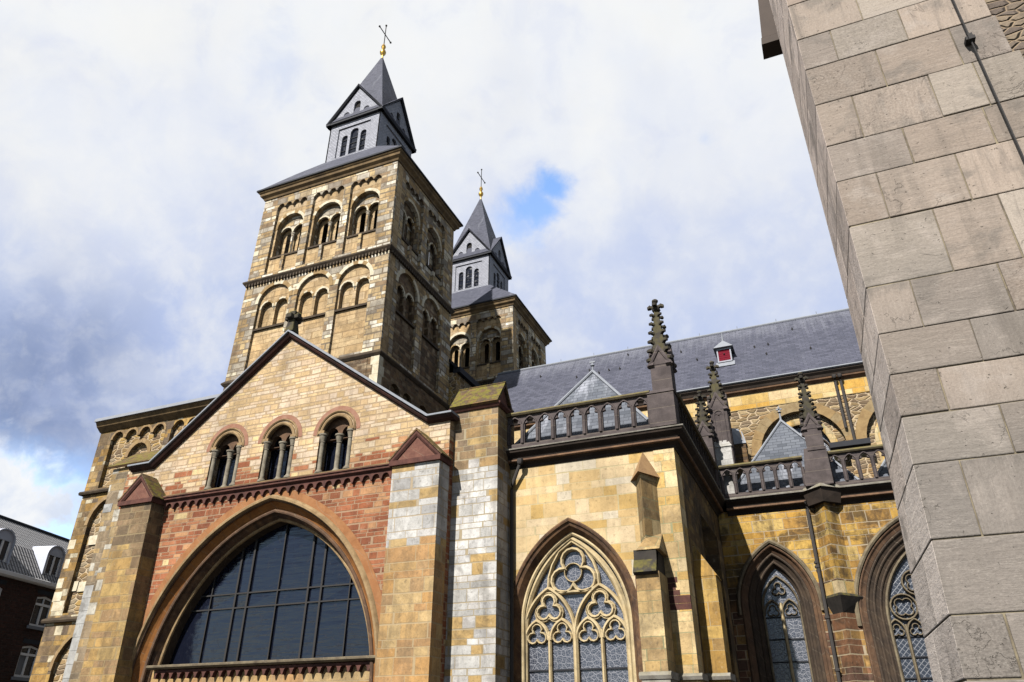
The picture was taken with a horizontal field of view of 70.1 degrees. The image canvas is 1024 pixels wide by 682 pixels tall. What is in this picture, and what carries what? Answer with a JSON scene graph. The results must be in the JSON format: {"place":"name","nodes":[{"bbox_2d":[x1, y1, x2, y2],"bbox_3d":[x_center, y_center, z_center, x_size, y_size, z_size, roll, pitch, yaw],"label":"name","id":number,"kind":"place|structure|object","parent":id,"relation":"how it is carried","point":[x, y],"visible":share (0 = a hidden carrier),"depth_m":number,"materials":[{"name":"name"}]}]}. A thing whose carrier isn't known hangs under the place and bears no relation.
{"place":"outdoors","nodes":[
{"label":"outdoors","id":0,"kind":"place"},
{"bbox_2d":[0,515,69,681],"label":"brick house","id":1,"kind":"structure","parent":0,"point":[32,558],"depth_m":37.49,"materials":[{"name":"brown brick"}]},
{"bbox_2d":[0,579,6,593],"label":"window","id":2,"kind":"structure","parent":1,"relation":"in","point":[4,582],"depth_m":36.07,"materials":[{"name":"glass"}]},
{"bbox_2d":[11,638,40,680],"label":"window","id":3,"kind":"structure","parent":1,"relation":"in","point":[28,654],"depth_m":37.26,"materials":[{"name":"grey glass"}]},
{"bbox_2d":[26,589,53,630],"bbox_3d":[-24.765,14.198,38.433,0.300,1.930,1.540,-4,-29,8],"label":"window","id":4,"kind":"structure","parent":1,"relation":"in","point":[42,606],"depth_m":38.40,"materials":[{"name":"grey glass"}]},
{"bbox_2d":[0,0,848,538],"label":"sky","id":5,"kind":"structure","parent":0,"point":[630,154],"materials":[{"name":"white"}]},
{"bbox_2d":[506,299,740,681],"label":"side chapel","id":6,"kind":"structure","parent":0,"point":[618,507],"depth_m":20.80,"materials":[{"name":"beige stone"}]},
{"bbox_2d":[525,536,633,681],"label":"tracery window","id":7,"kind":"structure","parent":6,"relation":"in","point":[577,622],"depth_m":20.23,"materials":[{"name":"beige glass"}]},
{"bbox_2d":[492,308,884,478],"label":"church nave","id":8,"kind":"structure","parent":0,"point":[760,368],"depth_m":34.39,"materials":[{"name":"beige stone"}]},
{"bbox_2d":[693,417,751,455],"bbox_3d":[8.521,4.492,33.129,4.280,2.161,0.177,-11,-31,20],"label":"clerestory window","id":9,"kind":"structure","parent":8,"relation":"in","point":[749,451],"depth_m":32.26,"materials":[{"name":"beige stone"}]},
{"bbox_2d":[751,402,855,463],"bbox_3d":[12.551,4.998,31.190,4.280,4.911,0.607,-11,-31,20],"label":"clerestory window","id":10,"kind":"structure","parent":8,"relation":"in","point":[836,418],"depth_m":31.88,"materials":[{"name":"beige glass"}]},
{"bbox_2d":[855,399,884,463],"bbox_3d":[16.428,4.154,29.751,4.280,4.811,0.527,-11,-31,20],"label":"clerestory window","id":11,"kind":"structure","parent":8,"relation":"in","point":[863,419],"depth_m":30.60,"materials":[{"name":"beige stone"}]},
{"bbox_2d":[706,361,932,681],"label":"aisle chapel","id":12,"kind":"structure","parent":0,"point":[819,581],"depth_m":25.49,"materials":[{"name":"brown stone"}]},
{"bbox_2d":[761,569,814,681],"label":"lancet window","id":13,"kind":"structure","parent":12,"relation":"in","point":[788,649],"depth_m":25.32,"materials":[{"name":"grey glass"}]},
{"bbox_2d":[885,551,932,681],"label":"tracery window","id":14,"kind":"structure","parent":12,"relation":"in","point":[902,613],"depth_m":24.01,"materials":[{"name":"grey glass"}]},
{"bbox_2d":[758,0,1023,681],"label":"stone building","id":15,"kind":"structure","parent":0,"point":[911,114],"depth_m":4.64,"materials":[{"name":"grey stone"}]},
{"label":"ground","id":16,"kind":"structure","parent":0,"visible":0},
{"bbox_2d":[29,359,480,681],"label":"church westwork","id":17,"kind":"structure","parent":16,"relation":"on","point":[125,435],"depth_m":34.09,"materials":[{"name":"stone"}]},
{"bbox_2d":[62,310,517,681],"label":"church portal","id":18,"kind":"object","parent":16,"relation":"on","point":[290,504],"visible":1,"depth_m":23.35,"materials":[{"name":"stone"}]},
{"bbox_2d":[204,424,247,489],"bbox_3d":[-10.038,4.124,25.899,1.869,2.391,0.550,-11,-31,20],"label":"gable window","id":19,"kind":"structure","parent":18,"relation":"in","point":[228,452],"depth_m":25.99,"materials":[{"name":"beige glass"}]},
{"bbox_2d":[169,524,368,664],"bbox_3d":[-7.544,8.041,23.461,8.600,4.900,0.100,-11,-31,20],"label":"great window","id":20,"kind":"structure","parent":18,"relation":"in","point":[287,594],"depth_m":23.32,"materials":[{"name":"black glass"}]},
{"bbox_2d":[257,414,301,481],"bbox_3d":[-7.917,3.706,25.114,1.869,2.371,0.550,-11,-31,20],"label":"gable window","id":21,"kind":"structure","parent":18,"relation":"in","point":[281,444],"depth_m":25.19,"materials":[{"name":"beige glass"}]},
{"bbox_2d":[313,406,360,472],"bbox_3d":[-5.767,3.300,24.310,1.869,2.311,0.550,-11,-31,20],"label":"gable window","id":22,"kind":"structure","parent":18,"relation":"in","point":[338,435],"depth_m":24.40,"materials":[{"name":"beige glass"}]},
{"bbox_2d":[220,25,462,413],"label":"church tower","id":23,"kind":"structure","parent":16,"relation":"on","point":[360,226],"depth_m":37.40,"materials":[{"name":"stone"}]},
{"bbox_2d":[269,216,302,270],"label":"belfry window","id":24,"kind":"structure","parent":23,"relation":"in","point":[295,222],"depth_m":39.21,"materials":[{"name":"stone"}]},
{"bbox_2d":[307,205,340,260],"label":"belfry window","id":25,"kind":"structure","parent":23,"relation":"in","point":[331,212],"depth_m":38.42,"materials":[{"name":"stone"}]},
{"bbox_2d":[346,194,378,249],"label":"belfry window","id":26,"kind":"structure","parent":23,"relation":"in","point":[370,200],"depth_m":37.62,"materials":[{"name":"stone"}]},
{"bbox_2d":[374,202,418,262],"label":"belfry window","id":27,"kind":"structure","parent":23,"relation":"in","point":[407,214],"depth_m":38.26,"materials":[{"name":"stone"}]},
{"bbox_2d":[405,230,440,286],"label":"belfry window","id":28,"kind":"structure","parent":23,"relation":"in","point":[430,239],"depth_m":40.34,"materials":[{"name":"stone"}]},
{"bbox_2d":[450,169,551,385],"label":"church tower","id":29,"kind":"structure","parent":16,"relation":"on","point":[496,328],"depth_m":51.59,"materials":[{"name":"stone"}]},
{"bbox_2d":[450,336,469,368],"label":"belfry window","id":30,"kind":"structure","parent":29,"relation":"in","point":[460,341],"depth_m":51.15,"materials":[{"name":"stone"}]},
{"bbox_2d":[477,329,500,376],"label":"belfry window","id":31,"kind":"structure","parent":29,"relation":"in","point":[490,335],"depth_m":50.12,"materials":[{"name":"stone"}]},
{"bbox_2d":[496,336,522,368],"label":"belfry window","id":32,"kind":"structure","parent":29,"relation":"in","point":[519,341],"depth_m":50.99,"materials":[{"name":"stone"}]}
]}

